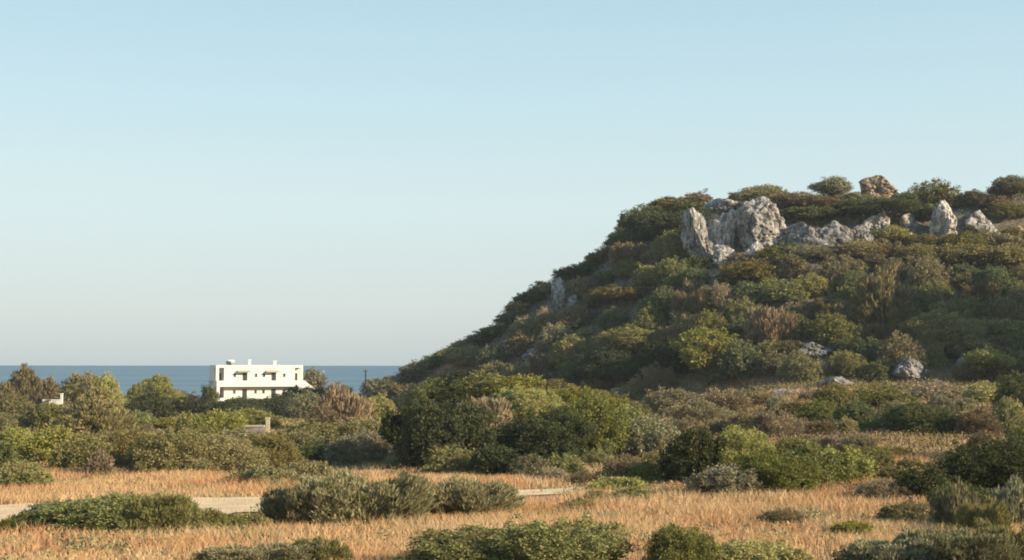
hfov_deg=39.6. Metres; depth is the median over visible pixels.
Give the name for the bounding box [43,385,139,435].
tamarisk tree
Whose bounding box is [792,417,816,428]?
cushion shrub
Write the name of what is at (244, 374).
door
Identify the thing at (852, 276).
shrub
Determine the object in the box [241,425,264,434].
stone wall
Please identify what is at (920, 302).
shrub
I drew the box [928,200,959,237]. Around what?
rock outcrop
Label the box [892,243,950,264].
shrub
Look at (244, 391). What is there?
door
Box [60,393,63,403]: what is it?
gate pillar
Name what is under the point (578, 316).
shrub
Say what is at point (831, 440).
cushion shrub
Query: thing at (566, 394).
shrub
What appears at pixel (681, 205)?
shrub
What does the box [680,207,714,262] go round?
rock outcrop
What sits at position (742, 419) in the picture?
cushion shrub
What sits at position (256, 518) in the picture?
shrub
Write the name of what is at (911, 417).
shrub
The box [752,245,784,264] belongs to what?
shrub
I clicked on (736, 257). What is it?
shrub
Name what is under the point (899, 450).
shrub
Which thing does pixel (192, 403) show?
shrub
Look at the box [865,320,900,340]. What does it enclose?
broom shrub
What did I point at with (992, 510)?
broom shrub
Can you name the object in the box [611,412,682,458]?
shrub
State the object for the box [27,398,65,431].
shrub
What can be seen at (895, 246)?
broom shrub
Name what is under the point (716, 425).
cushion shrub
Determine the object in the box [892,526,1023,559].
broom shrub
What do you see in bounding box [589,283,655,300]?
shrub
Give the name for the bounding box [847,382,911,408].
shrub
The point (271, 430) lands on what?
scrub
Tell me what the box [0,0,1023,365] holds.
sky
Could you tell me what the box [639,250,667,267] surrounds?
shrub
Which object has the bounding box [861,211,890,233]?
rock outcrop
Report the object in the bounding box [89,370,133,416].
tamarisk tree
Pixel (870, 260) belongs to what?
shrub
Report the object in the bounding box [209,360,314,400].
house
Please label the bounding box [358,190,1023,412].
undergrowth
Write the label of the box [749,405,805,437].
cushion shrub
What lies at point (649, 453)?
shrub
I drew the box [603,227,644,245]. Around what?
shrub
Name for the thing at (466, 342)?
shrub
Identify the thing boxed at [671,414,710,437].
cushion shrub
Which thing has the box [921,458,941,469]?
cushion shrub
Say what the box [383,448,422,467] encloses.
shrub
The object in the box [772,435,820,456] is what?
shrub
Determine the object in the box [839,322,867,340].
shrub
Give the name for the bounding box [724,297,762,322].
shrub
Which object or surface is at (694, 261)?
shrub
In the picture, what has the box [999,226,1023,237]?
shrub
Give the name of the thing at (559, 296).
rock outcrop
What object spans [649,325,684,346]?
broom shrub
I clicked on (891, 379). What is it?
shrubs
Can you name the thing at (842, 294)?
shrub
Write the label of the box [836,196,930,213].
shrub
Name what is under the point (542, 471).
cushion shrub
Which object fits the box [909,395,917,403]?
shrub
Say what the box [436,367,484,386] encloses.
shrub
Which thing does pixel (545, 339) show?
shrub
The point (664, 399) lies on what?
shrub
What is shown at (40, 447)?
shrub
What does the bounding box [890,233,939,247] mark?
shrub
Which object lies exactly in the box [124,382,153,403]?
tamarisk tree
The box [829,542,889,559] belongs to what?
shrub
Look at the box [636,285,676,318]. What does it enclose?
shrub
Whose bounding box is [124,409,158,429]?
shrub
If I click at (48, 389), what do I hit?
tamarisk tree
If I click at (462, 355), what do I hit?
shrub
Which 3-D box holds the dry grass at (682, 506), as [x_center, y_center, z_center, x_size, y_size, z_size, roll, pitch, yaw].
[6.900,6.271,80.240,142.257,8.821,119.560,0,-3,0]
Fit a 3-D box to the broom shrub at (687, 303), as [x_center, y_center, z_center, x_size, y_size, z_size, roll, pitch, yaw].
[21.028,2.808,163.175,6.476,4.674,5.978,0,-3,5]
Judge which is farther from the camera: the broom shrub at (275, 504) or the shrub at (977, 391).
the shrub at (977, 391)
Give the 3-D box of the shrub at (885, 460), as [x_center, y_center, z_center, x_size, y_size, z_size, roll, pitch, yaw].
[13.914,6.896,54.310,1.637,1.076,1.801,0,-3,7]
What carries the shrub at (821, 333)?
on the ground at (854, 220)
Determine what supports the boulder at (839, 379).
on the ground at (854, 220)
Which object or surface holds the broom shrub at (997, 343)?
on the ground at (854, 220)
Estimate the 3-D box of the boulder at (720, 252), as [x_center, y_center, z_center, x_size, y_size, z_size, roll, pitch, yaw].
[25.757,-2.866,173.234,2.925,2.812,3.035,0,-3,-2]
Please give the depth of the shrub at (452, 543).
25.18 m
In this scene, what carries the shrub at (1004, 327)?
on the ground at (854, 220)
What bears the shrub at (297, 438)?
on the ground at (854, 220)
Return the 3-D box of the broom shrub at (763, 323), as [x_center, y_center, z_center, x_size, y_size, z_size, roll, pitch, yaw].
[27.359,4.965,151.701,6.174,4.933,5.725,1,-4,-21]
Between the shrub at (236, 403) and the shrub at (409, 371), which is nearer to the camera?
the shrub at (236, 403)
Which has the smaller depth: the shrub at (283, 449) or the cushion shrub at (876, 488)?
the cushion shrub at (876, 488)
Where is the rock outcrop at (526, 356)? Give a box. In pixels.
[520,348,547,360]
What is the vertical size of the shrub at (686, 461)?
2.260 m
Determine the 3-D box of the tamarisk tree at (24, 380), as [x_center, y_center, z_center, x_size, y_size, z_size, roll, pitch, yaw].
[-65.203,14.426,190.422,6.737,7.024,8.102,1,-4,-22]
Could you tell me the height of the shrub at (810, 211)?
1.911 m
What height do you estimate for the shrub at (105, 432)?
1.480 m
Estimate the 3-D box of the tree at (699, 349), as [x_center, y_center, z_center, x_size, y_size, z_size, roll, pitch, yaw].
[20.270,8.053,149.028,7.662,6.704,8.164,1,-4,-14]
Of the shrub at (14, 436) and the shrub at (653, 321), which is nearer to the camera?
the shrub at (14, 436)
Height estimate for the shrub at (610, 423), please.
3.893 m
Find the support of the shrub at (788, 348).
on the ground at (854, 220)
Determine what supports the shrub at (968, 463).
on the ground at (854, 220)
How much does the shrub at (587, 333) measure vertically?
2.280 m
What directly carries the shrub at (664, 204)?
on the ground at (854, 220)
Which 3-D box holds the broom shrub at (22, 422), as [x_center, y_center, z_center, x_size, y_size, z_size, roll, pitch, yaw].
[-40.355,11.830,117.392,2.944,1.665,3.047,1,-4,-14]
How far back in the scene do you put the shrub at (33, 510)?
32.23 m
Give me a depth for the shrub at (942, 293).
157.01 m
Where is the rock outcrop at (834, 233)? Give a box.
[815,220,853,251]
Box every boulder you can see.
[566,294,579,306]
[580,378,592,385]
[611,388,621,393]
[696,196,706,204]
[704,198,737,213]
[712,245,734,264]
[734,201,747,210]
[745,241,763,257]
[769,389,798,394]
[818,376,853,386]
[859,175,897,197]
[889,358,923,380]
[899,213,918,232]
[955,355,965,368]
[965,210,998,233]
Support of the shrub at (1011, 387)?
on the ground at (854, 220)
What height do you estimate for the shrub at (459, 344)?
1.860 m
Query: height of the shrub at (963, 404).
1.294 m
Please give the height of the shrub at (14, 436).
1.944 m
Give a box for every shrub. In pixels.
[0,393,35,418]
[0,412,18,430]
[0,423,38,451]
[0,440,21,468]
[0,458,57,489]
[0,512,42,534]
[11,414,33,429]
[11,499,100,532]
[14,424,84,464]
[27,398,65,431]
[33,490,153,535]
[49,431,122,470]
[80,448,115,476]
[86,429,128,443]
[92,424,157,466]
[98,489,206,534]
[120,424,232,474]
[122,390,179,419]
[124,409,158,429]
[127,423,164,438]
[151,416,177,431]
[169,395,216,415]
[174,390,196,403]
[174,409,210,434]
[177,424,222,451]
[181,427,273,472]
[182,507,256,533]
[189,540,326,559]
[193,406,247,433]
[196,396,272,414]
[200,384,220,402]
[217,513,275,529]
[220,427,260,448]
[221,463,304,486]
[230,407,282,429]
[235,431,308,469]
[240,393,302,415]
[255,485,342,525]
[258,427,331,458]
[278,417,339,442]
[279,385,327,401]
[280,389,323,418]
[282,460,331,477]
[282,465,441,525]
[293,535,354,559]
[296,441,344,463]
[302,402,344,429]
[317,380,373,423]
[319,428,393,465]
[323,381,355,396]
[333,416,382,441]
[359,375,407,391]
[367,392,397,420]
[374,412,401,424]
[375,397,425,457]
[379,381,430,398]
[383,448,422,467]
[389,386,501,469]
[389,392,410,411]
[391,524,550,559]
[398,359,435,381]
[403,376,452,408]
[410,361,433,370]
[410,474,526,519]
[417,443,479,475]
[419,353,446,366]
[421,382,498,412]
[432,348,454,360]
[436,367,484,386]
[444,340,464,351]
[444,344,487,365]
[448,369,510,396]
[461,394,512,430]
[462,336,483,346]
[464,328,495,341]
[467,441,521,476]
[474,343,510,369]
[475,324,507,335]
[477,360,512,379]
[480,372,553,398]
[483,511,639,559]
[491,386,564,419]
[492,311,524,322]
[494,364,528,376]
[494,405,614,463]
[500,301,533,312]
[503,331,534,354]
[503,366,536,376]
[505,314,543,340]
[506,453,552,477]
[509,292,540,303]
[520,289,550,299]
[525,351,557,373]
[526,279,551,292]
[530,370,558,383]
[531,321,575,349]
[532,466,566,480]
[533,305,567,331]
[534,378,582,392]
[543,452,589,474]
[544,384,632,415]
[547,333,596,367]
[550,269,574,279]
[550,385,637,460]
[552,376,581,387]
[554,497,600,512]
[555,356,581,380]
[556,264,593,275]
[557,303,592,326]
[565,275,594,295]
[567,346,639,379]
[569,469,604,484]
[571,261,597,272]
[573,326,602,343]
[579,287,613,306]
[580,447,613,467]
[583,252,604,266]
[583,391,634,407]
[583,486,655,503]
[586,323,668,352]
[586,476,649,491]
[588,376,616,390]
[589,269,616,286]
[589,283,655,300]
[590,246,609,261]
[597,306,631,330]
[602,453,642,476]
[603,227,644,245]
[608,241,651,268]
[611,255,640,277]
[611,403,656,450]
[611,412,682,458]
[613,220,642,231]
[613,359,658,381]
[615,203,667,228]
[618,381,653,402]
[625,409,663,429]
[627,361,678,390]
[628,400,650,411]
[629,305,668,335]
[629,454,678,483]
[630,262,660,283]
[636,207,699,240]
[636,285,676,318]
[636,337,694,373]
[638,386,700,412]
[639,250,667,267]
[639,451,660,458]
[640,205,664,214]
[641,521,728,559]
[646,196,697,211]
[647,196,670,211]
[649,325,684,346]
[650,230,689,259]
[650,254,689,288]
[657,426,729,483]
[658,406,679,416]
[664,398,728,424]
[667,199,703,213]
[668,286,717,319]
[668,308,693,328]
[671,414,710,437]
[674,264,710,288]
[679,196,700,203]
[680,278,709,298]
[680,463,763,498]
[681,255,712,268]
[681,307,727,338]
[683,188,713,203]
[694,385,762,412]
[699,418,728,434]
[700,280,740,315]
[703,537,814,559]
[706,338,763,379]
[712,256,779,283]
[713,424,781,468]
[721,407,736,422]
[723,280,769,306]
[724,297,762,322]
[724,314,747,337]
[725,252,752,263]
[725,405,766,430]
[725,446,825,494]
[726,331,744,340]
[727,191,749,201]
[734,184,788,201]
[742,304,799,346]
[744,388,773,406]
[745,276,810,300]
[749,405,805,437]
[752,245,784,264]
[755,347,793,375]
[756,336,784,357]
[757,506,809,526]
[764,393,789,409]
[767,191,794,206]
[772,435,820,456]
[773,349,823,382]
[775,252,810,279]
[775,398,805,416]
[776,191,821,204]
[777,240,805,253]
[779,204,839,219]
[779,243,840,259]
[780,311,813,340]
[780,339,804,355]
[782,299,812,319]
[784,271,833,295]
[784,439,862,486]
[785,195,850,208]
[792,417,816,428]
[796,397,837,421]
[796,434,819,443]
[798,387,817,400]
[803,310,857,344]
[804,296,838,319]
[806,419,841,437]
[811,381,860,408]
[816,253,868,281]
[818,430,853,451]
[821,272,844,289]
[822,444,879,482]
[824,348,868,375]
[826,520,874,537]
[828,285,855,306]
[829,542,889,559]
[830,238,893,257]
[830,338,859,352]
[830,399,878,423]
[831,299,853,319]
[831,414,861,432]
[833,268,869,293]
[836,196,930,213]
[838,191,873,201]
[838,533,937,559]
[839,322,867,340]
[839,426,878,451]
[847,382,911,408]
[848,335,882,361]
[852,477,912,501]
[855,417,883,432]
[855,445,915,456]
[857,359,889,380]
[860,250,888,270]
[863,447,897,471]
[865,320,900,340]
[869,224,912,242]
[873,330,930,370]
[873,499,937,523]
[874,398,905,427]
[875,464,907,480]
[877,240,904,258]
[878,257,910,277]
[878,400,961,435]
[887,307,995,355]
[888,462,953,500]
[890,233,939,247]
[891,191,924,202]
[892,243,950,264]
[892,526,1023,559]
[897,456,922,470]
[899,282,929,297]
[904,254,953,288]
[907,379,966,400]
[908,176,961,207]
[909,296,928,313]
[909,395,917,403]
[911,203,937,218]
[916,279,957,307]
[917,341,948,366]
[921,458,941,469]
[924,480,994,507]
[925,297,953,315]
[926,394,954,409]
[926,474,981,527]
[930,437,1023,493]
[931,242,1003,263]
[938,231,988,247]
[946,293,985,320]
[948,262,977,277]
[948,402,1005,436]
[949,188,990,206]
[949,395,976,412]
[950,363,985,381]
[951,272,980,289]
[955,494,1013,531]
[956,380,1012,403]
[958,281,998,306]
[966,428,997,446]
[970,264,1020,294]
[970,315,1023,342]
[971,194,1011,205]
[973,243,1023,269]
[973,516,1023,558]
[977,230,1023,246]
[979,290,1023,330]
[983,200,1023,217]
[983,334,1011,355]
[983,429,1023,485]
[991,369,1023,407]
[991,395,1023,434]
[991,472,1023,525]
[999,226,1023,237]
[1002,280,1023,305]
[1002,424,1023,439]
[1006,263,1023,286]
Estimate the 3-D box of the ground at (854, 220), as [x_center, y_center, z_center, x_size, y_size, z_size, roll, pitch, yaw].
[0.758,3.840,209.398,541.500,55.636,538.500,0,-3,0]
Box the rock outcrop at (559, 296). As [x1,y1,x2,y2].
[551,276,570,310]
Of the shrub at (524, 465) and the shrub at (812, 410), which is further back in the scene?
the shrub at (812, 410)
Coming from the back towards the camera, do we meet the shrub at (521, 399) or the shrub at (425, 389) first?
the shrub at (425, 389)
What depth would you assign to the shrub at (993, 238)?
170.91 m
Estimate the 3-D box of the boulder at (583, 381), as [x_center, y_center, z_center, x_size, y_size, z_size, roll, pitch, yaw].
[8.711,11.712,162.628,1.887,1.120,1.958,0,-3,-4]
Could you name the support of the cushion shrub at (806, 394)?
on the ground at (854, 220)
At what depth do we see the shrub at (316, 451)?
68.85 m
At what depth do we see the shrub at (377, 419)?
83.92 m
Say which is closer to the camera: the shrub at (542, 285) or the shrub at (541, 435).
the shrub at (541, 435)
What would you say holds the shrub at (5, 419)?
on the ground at (854, 220)
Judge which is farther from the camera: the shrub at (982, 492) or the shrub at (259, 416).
the shrub at (259, 416)
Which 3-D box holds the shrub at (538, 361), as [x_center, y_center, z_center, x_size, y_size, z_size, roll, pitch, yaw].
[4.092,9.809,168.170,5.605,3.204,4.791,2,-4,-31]
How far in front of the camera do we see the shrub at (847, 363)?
140.01 m
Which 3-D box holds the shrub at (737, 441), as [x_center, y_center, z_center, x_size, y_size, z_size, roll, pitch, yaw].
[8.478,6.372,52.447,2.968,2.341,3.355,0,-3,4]
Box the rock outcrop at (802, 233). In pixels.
[785,222,829,249]
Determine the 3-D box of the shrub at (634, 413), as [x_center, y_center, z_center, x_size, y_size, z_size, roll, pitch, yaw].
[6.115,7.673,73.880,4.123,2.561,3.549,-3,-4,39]
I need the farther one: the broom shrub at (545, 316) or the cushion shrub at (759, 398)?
the broom shrub at (545, 316)
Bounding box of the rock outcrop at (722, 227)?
[708,209,735,248]
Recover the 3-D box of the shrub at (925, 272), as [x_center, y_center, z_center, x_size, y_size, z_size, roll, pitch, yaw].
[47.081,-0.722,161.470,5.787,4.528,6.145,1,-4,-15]
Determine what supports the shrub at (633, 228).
on the ground at (854, 220)
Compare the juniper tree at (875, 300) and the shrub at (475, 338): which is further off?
the shrub at (475, 338)
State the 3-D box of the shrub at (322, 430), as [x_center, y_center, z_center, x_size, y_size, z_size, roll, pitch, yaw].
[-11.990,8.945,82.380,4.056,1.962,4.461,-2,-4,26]
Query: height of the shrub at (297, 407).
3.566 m
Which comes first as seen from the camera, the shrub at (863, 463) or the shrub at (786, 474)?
the shrub at (786, 474)
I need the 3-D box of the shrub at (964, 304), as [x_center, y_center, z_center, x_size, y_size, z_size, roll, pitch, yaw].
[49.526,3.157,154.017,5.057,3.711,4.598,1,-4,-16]
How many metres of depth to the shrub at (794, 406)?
93.79 m
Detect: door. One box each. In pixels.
[242,389,246,397]
[243,373,246,380]
[272,373,275,380]
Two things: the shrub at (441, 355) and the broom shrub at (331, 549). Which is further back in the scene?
the shrub at (441, 355)
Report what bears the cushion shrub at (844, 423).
on the ground at (854, 220)
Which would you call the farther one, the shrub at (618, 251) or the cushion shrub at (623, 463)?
the shrub at (618, 251)
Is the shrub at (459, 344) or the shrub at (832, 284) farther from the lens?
the shrub at (459, 344)
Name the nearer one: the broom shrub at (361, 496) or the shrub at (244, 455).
the broom shrub at (361, 496)
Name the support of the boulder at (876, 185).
on the ground at (854, 220)
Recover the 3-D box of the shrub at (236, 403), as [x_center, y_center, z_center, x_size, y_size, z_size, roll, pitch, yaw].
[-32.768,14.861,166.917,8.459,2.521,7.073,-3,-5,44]
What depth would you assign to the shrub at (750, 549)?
24.25 m
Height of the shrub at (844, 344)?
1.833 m
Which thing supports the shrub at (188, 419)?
on the ground at (854, 220)
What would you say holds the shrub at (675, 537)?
on the ground at (854, 220)
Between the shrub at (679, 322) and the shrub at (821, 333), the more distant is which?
the shrub at (679, 322)
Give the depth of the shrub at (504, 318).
186.13 m
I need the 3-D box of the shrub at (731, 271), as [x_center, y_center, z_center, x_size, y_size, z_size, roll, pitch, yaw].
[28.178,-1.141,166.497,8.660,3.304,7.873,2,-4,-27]
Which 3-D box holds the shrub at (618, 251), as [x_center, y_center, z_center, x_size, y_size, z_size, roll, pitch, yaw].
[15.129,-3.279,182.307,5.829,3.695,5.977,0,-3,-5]
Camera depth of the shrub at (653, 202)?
190.19 m
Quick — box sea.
[0,365,402,399]
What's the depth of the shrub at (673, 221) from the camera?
182.66 m
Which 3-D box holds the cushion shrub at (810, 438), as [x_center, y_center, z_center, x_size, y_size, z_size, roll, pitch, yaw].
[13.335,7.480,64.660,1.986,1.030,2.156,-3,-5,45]
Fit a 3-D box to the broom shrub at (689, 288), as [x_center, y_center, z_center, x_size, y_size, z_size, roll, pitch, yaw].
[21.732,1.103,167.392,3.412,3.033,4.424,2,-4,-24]
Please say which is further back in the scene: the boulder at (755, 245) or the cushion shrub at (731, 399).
the boulder at (755, 245)
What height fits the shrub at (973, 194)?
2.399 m
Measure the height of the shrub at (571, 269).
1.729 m
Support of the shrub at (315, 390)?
on the ground at (854, 220)
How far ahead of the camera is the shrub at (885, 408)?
82.92 m
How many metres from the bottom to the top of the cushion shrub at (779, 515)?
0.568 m
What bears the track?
on the ground at (854, 220)
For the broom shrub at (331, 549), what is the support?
on the ground at (854, 220)
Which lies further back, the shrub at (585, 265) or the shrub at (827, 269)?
the shrub at (585, 265)
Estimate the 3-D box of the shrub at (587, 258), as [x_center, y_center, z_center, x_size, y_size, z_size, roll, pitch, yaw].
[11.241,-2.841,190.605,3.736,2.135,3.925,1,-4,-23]
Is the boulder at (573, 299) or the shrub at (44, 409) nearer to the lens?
the shrub at (44, 409)
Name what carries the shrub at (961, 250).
on the ground at (854, 220)
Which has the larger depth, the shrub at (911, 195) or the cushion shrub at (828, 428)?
the shrub at (911, 195)
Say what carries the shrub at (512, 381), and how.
on the ground at (854, 220)
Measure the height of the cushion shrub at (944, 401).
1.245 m
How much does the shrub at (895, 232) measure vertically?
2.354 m
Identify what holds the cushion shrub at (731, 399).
on the ground at (854, 220)
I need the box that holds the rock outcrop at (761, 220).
[733,196,788,252]
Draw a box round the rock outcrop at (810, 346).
[792,342,833,358]
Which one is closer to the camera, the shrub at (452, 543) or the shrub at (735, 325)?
the shrub at (452, 543)
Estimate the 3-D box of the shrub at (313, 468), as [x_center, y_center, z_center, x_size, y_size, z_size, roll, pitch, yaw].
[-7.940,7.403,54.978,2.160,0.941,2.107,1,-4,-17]
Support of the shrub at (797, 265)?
on the ground at (854, 220)
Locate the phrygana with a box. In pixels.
[592,372,1023,487]
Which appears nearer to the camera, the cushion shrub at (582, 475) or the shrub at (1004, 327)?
the cushion shrub at (582, 475)
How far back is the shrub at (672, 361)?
152.95 m
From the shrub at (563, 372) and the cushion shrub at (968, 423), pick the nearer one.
the cushion shrub at (968, 423)
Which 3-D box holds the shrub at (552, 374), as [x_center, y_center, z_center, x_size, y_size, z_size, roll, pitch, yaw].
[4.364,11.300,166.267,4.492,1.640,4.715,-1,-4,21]
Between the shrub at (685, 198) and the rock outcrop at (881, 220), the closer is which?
the rock outcrop at (881, 220)
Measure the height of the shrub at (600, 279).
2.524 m
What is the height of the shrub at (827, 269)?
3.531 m
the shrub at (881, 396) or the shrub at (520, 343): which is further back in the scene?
the shrub at (520, 343)
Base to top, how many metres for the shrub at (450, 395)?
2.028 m
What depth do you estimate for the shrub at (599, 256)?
188.88 m
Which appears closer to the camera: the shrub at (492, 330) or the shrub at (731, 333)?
the shrub at (731, 333)
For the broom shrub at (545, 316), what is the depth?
177.57 m
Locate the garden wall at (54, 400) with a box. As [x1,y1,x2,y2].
[42,399,59,404]
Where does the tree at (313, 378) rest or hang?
on the ground at (854, 220)
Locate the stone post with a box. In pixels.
[265,417,270,432]
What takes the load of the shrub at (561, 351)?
on the ground at (854, 220)
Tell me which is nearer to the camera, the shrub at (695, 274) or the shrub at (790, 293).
the shrub at (790, 293)
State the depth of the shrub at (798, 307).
155.76 m
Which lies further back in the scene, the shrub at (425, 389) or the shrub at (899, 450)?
the shrub at (425, 389)
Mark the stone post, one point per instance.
(267, 423)
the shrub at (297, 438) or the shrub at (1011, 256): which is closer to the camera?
the shrub at (297, 438)
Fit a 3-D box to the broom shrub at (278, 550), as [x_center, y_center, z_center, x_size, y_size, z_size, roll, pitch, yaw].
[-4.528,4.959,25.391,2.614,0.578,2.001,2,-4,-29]
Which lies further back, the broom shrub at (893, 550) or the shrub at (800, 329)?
the shrub at (800, 329)
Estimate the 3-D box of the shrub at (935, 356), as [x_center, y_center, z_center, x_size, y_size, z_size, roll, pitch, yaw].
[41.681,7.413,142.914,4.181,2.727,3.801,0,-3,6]
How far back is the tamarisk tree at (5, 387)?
173.86 m
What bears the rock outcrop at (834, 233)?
on the ground at (854, 220)
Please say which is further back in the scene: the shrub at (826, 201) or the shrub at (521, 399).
the shrub at (826, 201)
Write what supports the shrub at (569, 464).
on the ground at (854, 220)
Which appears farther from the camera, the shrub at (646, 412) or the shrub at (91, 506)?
the shrub at (646, 412)
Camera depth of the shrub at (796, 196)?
179.18 m
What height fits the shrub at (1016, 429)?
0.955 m
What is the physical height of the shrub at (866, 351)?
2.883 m
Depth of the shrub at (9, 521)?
32.05 m
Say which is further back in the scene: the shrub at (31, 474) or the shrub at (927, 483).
the shrub at (31, 474)
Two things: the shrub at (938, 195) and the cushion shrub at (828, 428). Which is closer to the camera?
the cushion shrub at (828, 428)
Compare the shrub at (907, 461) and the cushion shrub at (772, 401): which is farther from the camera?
the cushion shrub at (772, 401)
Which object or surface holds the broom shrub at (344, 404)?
on the ground at (854, 220)
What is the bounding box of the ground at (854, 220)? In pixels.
[0,194,1023,559]
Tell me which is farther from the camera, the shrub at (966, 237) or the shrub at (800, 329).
the shrub at (966, 237)
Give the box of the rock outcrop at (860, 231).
[851,224,875,245]
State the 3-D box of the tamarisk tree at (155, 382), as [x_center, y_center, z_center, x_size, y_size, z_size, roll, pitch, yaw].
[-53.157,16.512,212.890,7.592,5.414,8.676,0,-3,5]
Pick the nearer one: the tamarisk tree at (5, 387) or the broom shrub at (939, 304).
the broom shrub at (939, 304)
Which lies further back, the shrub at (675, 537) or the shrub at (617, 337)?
the shrub at (617, 337)
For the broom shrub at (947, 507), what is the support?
on the ground at (854, 220)
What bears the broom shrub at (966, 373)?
on the ground at (854, 220)
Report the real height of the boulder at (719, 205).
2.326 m
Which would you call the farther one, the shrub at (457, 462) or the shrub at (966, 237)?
the shrub at (966, 237)
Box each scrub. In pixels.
[0,276,597,440]
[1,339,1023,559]
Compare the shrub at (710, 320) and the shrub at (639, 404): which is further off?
the shrub at (710, 320)
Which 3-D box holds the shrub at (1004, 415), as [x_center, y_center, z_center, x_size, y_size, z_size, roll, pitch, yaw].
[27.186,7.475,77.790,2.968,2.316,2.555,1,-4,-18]
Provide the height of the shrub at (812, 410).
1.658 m
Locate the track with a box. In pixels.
[0,487,585,520]
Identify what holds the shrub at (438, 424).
on the ground at (854, 220)
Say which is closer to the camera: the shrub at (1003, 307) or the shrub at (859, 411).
the shrub at (859, 411)
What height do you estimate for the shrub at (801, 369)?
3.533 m
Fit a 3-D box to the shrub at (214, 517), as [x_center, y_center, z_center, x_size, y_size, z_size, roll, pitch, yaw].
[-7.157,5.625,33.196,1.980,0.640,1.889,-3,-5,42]
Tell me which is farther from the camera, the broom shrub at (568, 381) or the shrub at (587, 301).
the shrub at (587, 301)
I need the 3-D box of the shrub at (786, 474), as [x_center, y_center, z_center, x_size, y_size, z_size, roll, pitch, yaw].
[8.363,6.132,45.301,3.151,1.712,3.197,-2,-4,34]
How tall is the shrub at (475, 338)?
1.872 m
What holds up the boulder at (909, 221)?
on the ground at (854, 220)
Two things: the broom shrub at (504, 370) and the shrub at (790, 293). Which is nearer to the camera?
the shrub at (790, 293)
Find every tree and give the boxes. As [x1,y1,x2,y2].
[0,381,25,404]
[5,363,43,408]
[29,375,64,406]
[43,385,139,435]
[55,371,104,405]
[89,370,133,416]
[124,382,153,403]
[138,373,186,402]
[303,366,327,388]
[670,325,740,383]
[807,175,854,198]
[846,262,922,335]
[885,305,927,341]
[959,345,1017,381]
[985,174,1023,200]
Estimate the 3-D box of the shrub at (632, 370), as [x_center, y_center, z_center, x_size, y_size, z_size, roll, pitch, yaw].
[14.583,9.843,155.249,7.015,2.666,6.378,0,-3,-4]
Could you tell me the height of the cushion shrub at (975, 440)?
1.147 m
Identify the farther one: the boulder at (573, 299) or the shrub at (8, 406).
the boulder at (573, 299)
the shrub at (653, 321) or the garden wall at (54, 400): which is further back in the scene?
the shrub at (653, 321)
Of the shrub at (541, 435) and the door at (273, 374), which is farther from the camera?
the door at (273, 374)
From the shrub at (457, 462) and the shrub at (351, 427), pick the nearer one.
the shrub at (457, 462)
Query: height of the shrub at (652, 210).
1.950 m
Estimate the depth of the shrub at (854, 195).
180.40 m
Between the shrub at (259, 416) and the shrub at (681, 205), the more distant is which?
the shrub at (681, 205)
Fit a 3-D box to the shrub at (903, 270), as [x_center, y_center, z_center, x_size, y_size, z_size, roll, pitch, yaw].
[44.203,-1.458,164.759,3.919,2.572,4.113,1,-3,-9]
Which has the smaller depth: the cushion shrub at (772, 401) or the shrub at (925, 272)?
the cushion shrub at (772, 401)
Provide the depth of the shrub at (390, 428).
69.00 m
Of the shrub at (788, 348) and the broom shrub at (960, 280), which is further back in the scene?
the broom shrub at (960, 280)
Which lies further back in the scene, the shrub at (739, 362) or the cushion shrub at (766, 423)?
the shrub at (739, 362)
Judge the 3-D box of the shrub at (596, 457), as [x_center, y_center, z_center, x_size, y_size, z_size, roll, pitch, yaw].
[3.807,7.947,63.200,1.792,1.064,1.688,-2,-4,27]
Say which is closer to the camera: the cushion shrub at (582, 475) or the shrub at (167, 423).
the cushion shrub at (582, 475)
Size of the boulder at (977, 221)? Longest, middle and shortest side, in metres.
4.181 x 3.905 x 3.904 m
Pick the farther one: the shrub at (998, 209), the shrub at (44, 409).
the shrub at (998, 209)
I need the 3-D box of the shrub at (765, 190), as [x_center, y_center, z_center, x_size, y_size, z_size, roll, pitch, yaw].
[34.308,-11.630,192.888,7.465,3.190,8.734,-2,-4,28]
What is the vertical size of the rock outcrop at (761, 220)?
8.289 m
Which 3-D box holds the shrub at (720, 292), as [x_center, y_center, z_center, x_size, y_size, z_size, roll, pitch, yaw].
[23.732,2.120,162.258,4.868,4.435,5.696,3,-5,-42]
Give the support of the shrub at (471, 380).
on the ground at (854, 220)
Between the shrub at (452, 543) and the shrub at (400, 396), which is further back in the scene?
the shrub at (400, 396)
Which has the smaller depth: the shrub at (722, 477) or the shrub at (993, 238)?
the shrub at (722, 477)
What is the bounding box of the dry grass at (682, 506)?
[0,372,1023,559]
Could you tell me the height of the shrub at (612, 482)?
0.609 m
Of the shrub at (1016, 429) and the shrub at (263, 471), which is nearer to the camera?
the shrub at (263, 471)
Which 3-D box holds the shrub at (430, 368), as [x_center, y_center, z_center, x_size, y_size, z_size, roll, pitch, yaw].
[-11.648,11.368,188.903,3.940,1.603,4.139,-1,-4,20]
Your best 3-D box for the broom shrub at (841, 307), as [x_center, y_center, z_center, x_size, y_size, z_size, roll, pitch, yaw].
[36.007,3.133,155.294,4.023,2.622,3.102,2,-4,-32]
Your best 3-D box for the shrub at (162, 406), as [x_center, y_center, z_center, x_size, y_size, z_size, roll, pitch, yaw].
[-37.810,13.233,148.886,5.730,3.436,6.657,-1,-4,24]
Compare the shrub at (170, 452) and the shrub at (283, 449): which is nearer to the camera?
the shrub at (170, 452)
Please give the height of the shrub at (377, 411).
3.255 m
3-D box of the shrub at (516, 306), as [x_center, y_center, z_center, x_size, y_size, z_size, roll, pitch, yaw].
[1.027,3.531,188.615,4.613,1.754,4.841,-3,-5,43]
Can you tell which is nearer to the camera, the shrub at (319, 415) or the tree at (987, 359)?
the shrub at (319, 415)
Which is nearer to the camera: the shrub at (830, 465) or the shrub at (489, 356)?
the shrub at (830, 465)

